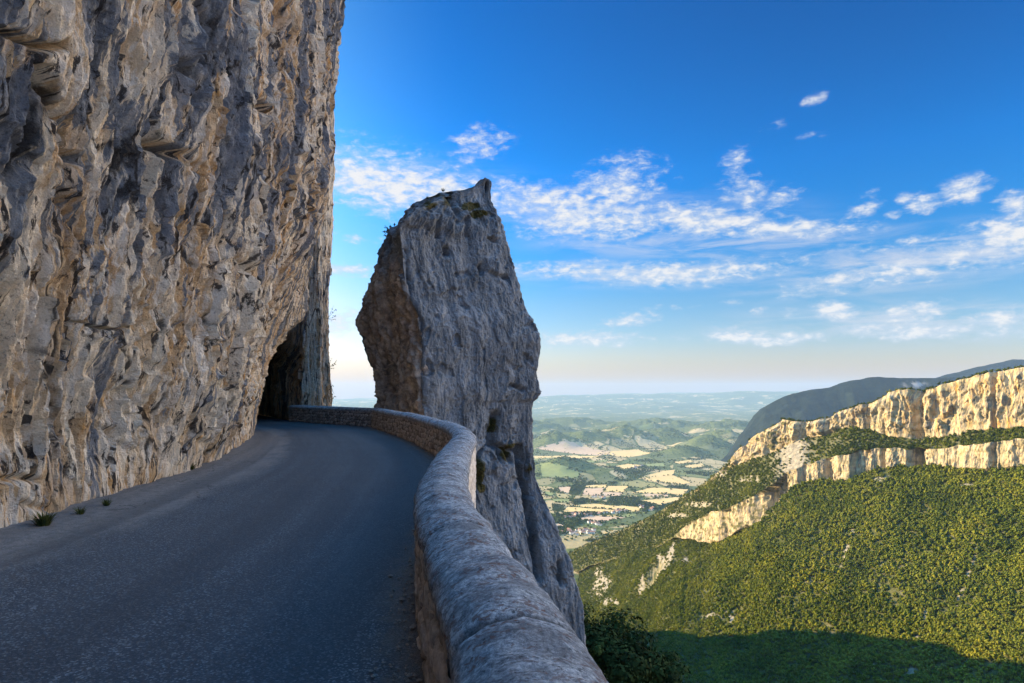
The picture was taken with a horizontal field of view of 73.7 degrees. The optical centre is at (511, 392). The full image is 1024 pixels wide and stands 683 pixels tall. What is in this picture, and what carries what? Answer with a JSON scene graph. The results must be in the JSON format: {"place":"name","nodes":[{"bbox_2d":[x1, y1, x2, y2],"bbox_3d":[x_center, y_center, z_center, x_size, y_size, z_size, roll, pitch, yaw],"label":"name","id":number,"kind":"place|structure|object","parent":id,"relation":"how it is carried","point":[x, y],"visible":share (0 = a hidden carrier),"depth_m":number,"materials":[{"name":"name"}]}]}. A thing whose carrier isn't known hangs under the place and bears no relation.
{"place":"outdoors","nodes":[
{"label":"outdoors","id":0,"kind":"place"},
{"bbox_2d":[0,0,345,527],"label":"cliff","id":1,"kind":"structure","parent":0,"point":[167,173],"depth_m":11.86,"materials":[{"name":"stone"}]},
{"bbox_2d":[0,415,435,682],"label":"road","id":2,"kind":"structure","parent":0,"point":[270,549],"depth_m":6.61,"materials":[{"name":"grey asphalt"}]},
{"bbox_2d":[26,509,63,525],"bbox_3d":[-6.058,1.614,8.829,0.483,0.212,0.483,0,0,0],"label":"grass tuft","id":3,"kind":"object","parent":2,"relation":"on","point":[45,519],"visible":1,"depth_m":8.79,"materials":[{"name":"green plant"}]},
{"bbox_2d":[72,506,86,514],"bbox_3d":[-6.119,1.651,9.660,0.253,0.139,0.256,0,0,-36],"label":"grass tuft","id":4,"kind":"object","parent":2,"relation":"on","point":[81,511],"visible":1,"depth_m":9.64,"materials":[{"name":"green plant"}]},
{"bbox_2d":[100,498,115,505],"bbox_3d":[-6.167,1.652,10.392,0.276,0.136,0.252,0,0,0],"label":"grass tuft","id":5,"kind":"object","parent":2,"relation":"on","point":[105,502],"visible":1,"depth_m":10.38,"materials":[{"name":"green plant"}]},
{"bbox_2d":[368,437,434,682],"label":"gravel","id":6,"kind":"structure","parent":2,"relation":"on","point":[412,626],"depth_m":5.28,"materials":[{"name":"grey gravel"}]},
{"bbox_2d":[289,405,608,682],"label":"stone wall","id":7,"kind":"structure","parent":2,"relation":"on","point":[487,610],"depth_m":3.00,"materials":[{"name":"grey stone"}]},
{"bbox_2d":[540,462,579,477],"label":"field","id":8,"kind":"structure","parent":0,"point":[553,470],"depth_m":5844.38,"materials":[{"name":"green plant"}]},
{"bbox_2d":[553,499,568,502],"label":"field","id":9,"kind":"structure","parent":0,"point":[561,500],"depth_m":4563.06,"materials":[{"name":"green plant"}]},
{"bbox_2d":[559,487,569,492],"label":"field","id":10,"kind":"structure","parent":0,"point":[566,489],"depth_m":5081.57,"materials":[{"name":"beige soil"}]},
{"bbox_2d":[534,456,597,458],"bbox_3d":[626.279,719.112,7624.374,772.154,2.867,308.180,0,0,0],"label":"field","id":11,"kind":"structure","parent":0,"point":[536,457],"depth_m":7698.02,"materials":[{"name":"beige plant"}]},
{"bbox_2d":[332,391,801,582],"bbox_3d":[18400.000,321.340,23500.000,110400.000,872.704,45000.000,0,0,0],"label":"ground","id":12,"kind":"structure","parent":0,"point":[604,413],"depth_m":10935.63,"materials":[{"name":"green plant"}]},
{"bbox_2d":[532,420,748,540],"bbox_3d":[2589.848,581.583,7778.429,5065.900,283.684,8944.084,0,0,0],"label":"valley woods","id":13,"kind":"object","parent":12,"relation":"on","point":[628,500],"visible":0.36,"depth_m":5157.88,"materials":[{"name":"green plant"}]},
{"bbox_2d":[534,441,609,455],"bbox_3d":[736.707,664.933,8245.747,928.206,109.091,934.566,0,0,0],"label":"field","id":14,"kind":"structure","parent":0,"point":[574,447],"depth_m":8404.46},
{"bbox_2d":[583,488,603,495],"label":"field","id":15,"kind":"structure","parent":0,"point":[592,491],"depth_m":4978.72,"materials":[{"name":"beige soil"}]},
{"bbox_2d":[586,485,605,487],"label":"field","id":16,"kind":"structure","parent":0,"point":[599,486],"depth_m":5243.76,"materials":[{"name":"beige plant"}]},
{"bbox_2d":[563,507,631,511],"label":"field","id":17,"kind":"structure","parent":0,"point":[572,509],"depth_m":4211.45,"materials":[{"name":"beige plant"}]},
{"bbox_2d":[578,515,625,521],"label":"field","id":18,"kind":"structure","parent":0,"point":[597,518],"depth_m":3941.49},
{"bbox_2d":[569,503,639,511],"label":"field","id":19,"kind":"structure","parent":0,"point":[631,508],"depth_m":4322.47,"materials":[{"name":"beige plant"}]},
{"bbox_2d":[602,492,621,495],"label":"field","id":20,"kind":"structure","parent":0,"point":[612,493],"depth_m":4879.94,"materials":[{"name":"beige soil"}]},
{"bbox_2d":[605,486,627,491],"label":"field","id":21,"kind":"structure","parent":0,"point":[615,488],"depth_m":5134.60,"materials":[{"name":"beige plant"}]},
{"bbox_2d":[597,449,648,456],"bbox_3d":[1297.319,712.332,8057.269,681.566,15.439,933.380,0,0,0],"label":"field","id":22,"kind":"structure","parent":0,"point":[629,453],"depth_m":8071.52,"materials":[{"name":"beige plant"}]},
{"bbox_2d":[617,464,638,467],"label":"field","id":23,"kind":"structure","parent":0,"point":[626,466],"depth_m":6751.82,"materials":[{"name":"beige plant"}]},
{"bbox_2d":[615,513,642,516],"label":"field","id":24,"kind":"structure","parent":0,"point":[624,515],"depth_m":4005.68,"materials":[{"name":"green plant"}]},
{"bbox_2d":[646,463,664,465],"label":"field","id":25,"kind":"structure","parent":0,"point":[657,464],"depth_m":6849.03,"materials":[{"name":"green plant"}]},
{"bbox_2d":[645,494,668,496],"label":"field","id":26,"kind":"structure","parent":0,"point":[656,494],"depth_m":4832.00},
{"bbox_2d":[643,470,674,477],"bbox_3d":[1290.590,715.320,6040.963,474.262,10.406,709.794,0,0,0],"label":"field","id":27,"kind":"structure","parent":0,"point":[665,473],"depth_m":6064.79,"materials":[{"name":"beige plant"}]},
{"bbox_2d":[632,487,687,494],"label":"field","id":28,"kind":"structure","parent":0,"point":[653,490],"depth_m":5029.63,"materials":[{"name":"beige plant"}]},
{"bbox_2d":[643,497,678,504],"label":"field","id":29,"kind":"structure","parent":0,"point":[661,500],"depth_m":4563.06,"materials":[{"name":"beige plant"}]},
{"bbox_2d":[639,475,689,483],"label":"field","id":30,"kind":"structure","parent":0,"point":[672,479],"depth_m":5660.72,"materials":[{"name":"beige plant"}]},
{"bbox_2d":[328,0,1023,398],"label":"sky","id":31,"kind":"structure","parent":0,"point":[688,196],"materials":[{"name":"blue"}]},
{"bbox_2d":[675,460,691,463],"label":"field","id":32,"kind":"structure","parent":0,"point":[684,461],"depth_m":7149.68,"materials":[{"name":"beige plant"}]},
{"bbox_2d":[686,463,703,467],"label":"field","id":33,"kind":"structure","parent":0,"point":[696,465],"depth_m":6756.51,"materials":[{"name":"beige plant"}]},
{"bbox_2d":[568,367,1023,682],"bbox_3d":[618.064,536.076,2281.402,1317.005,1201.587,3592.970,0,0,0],"label":"mountain","id":34,"kind":"structure","parent":0,"point":[983,402],"depth_m":1227.59,"materials":[{"name":"stone"}]},
{"bbox_2d":[567,365,1023,682],"bbox_3d":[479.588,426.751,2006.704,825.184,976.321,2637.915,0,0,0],"label":"forest","id":35,"kind":"object","parent":34,"relation":"on","point":[733,548],"visible":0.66,"depth_m":1124.39,"materials":[{"name":"green plant"}]},
{"bbox_2d":[986,602,993,609],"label":"forest tree","id":36,"kind":"object","parent":34,"relation":"on","point":[989,607],"visible":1,"depth_m":860.91,"materials":[{"name":"green plant"}]},
{"bbox_2d":[721,377,967,461],"bbox_3d":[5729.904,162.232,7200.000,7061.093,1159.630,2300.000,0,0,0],"label":"mountain","id":37,"kind":"structure","parent":0,"point":[813,404],"depth_m":7056.73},
{"bbox_2d":[937,359,1023,377],"bbox_3d":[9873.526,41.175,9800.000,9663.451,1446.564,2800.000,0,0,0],"label":"mountain","id":38,"kind":"structure","parent":0,"point":[1011,363],"depth_m":9748.88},
{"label":"hillside","id":39,"kind":"structure","parent":0,"visible":0},
{"bbox_2d":[355,177,585,645],"bbox_3d":[-0.827,12.939,38.283,15.249,49.098,11.601,0,0,0],"label":"rock pinnacle","id":40,"kind":"object","parent":39,"relation":"on","point":[445,324],"visible":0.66,"depth_m":34.98,"materials":[{"name":"grey stone"}]},
{"bbox_2d":[382,223,395,236],"bbox_3d":[-6.604,-8.784,36.782,0.746,0.687,0.258,0,0,11],"label":"shrub","id":41,"kind":"object","parent":40,"relation":"on","point":[394,224],"visible":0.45,"depth_m":36.77,"materials":[{"name":"green plant"}]},
{"bbox_2d":[589,637,622,672],"bbox_3d":[6.766,20.017,48.910,2.608,5.077,3.300,0,0,0],"label":"tree","id":42,"kind":"object","parent":39,"relation":"on","point":[596,648],"visible":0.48,"depth_m":48.05,"materials":[{"name":"green plant"}]},
{"bbox_2d":[583,603,657,667],"bbox_3d":[6.933,22.132,51.485,6.902,11.897,8.612,0,0,-20],"label":"tree","id":43,"kind":"object","parent":39,"relation":"on","point":[614,630],"visible":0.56,"depth_m":49.97,"materials":[{"name":"green plant"}]},
{"bbox_2d":[602,642,691,682],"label":"tree","id":44,"kind":"object","parent":39,"relation":"on","point":[646,668],"visible":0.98,"depth_m":46.64,"materials":[{"name":"green plant"}]},
{"bbox_2d":[636,651,682,682],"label":"tree","id":45,"kind":"object","parent":39,"relation":"on","point":[669,662],"visible":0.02,"depth_m":55.76,"materials":[{"name":"green plant"}]}
]}

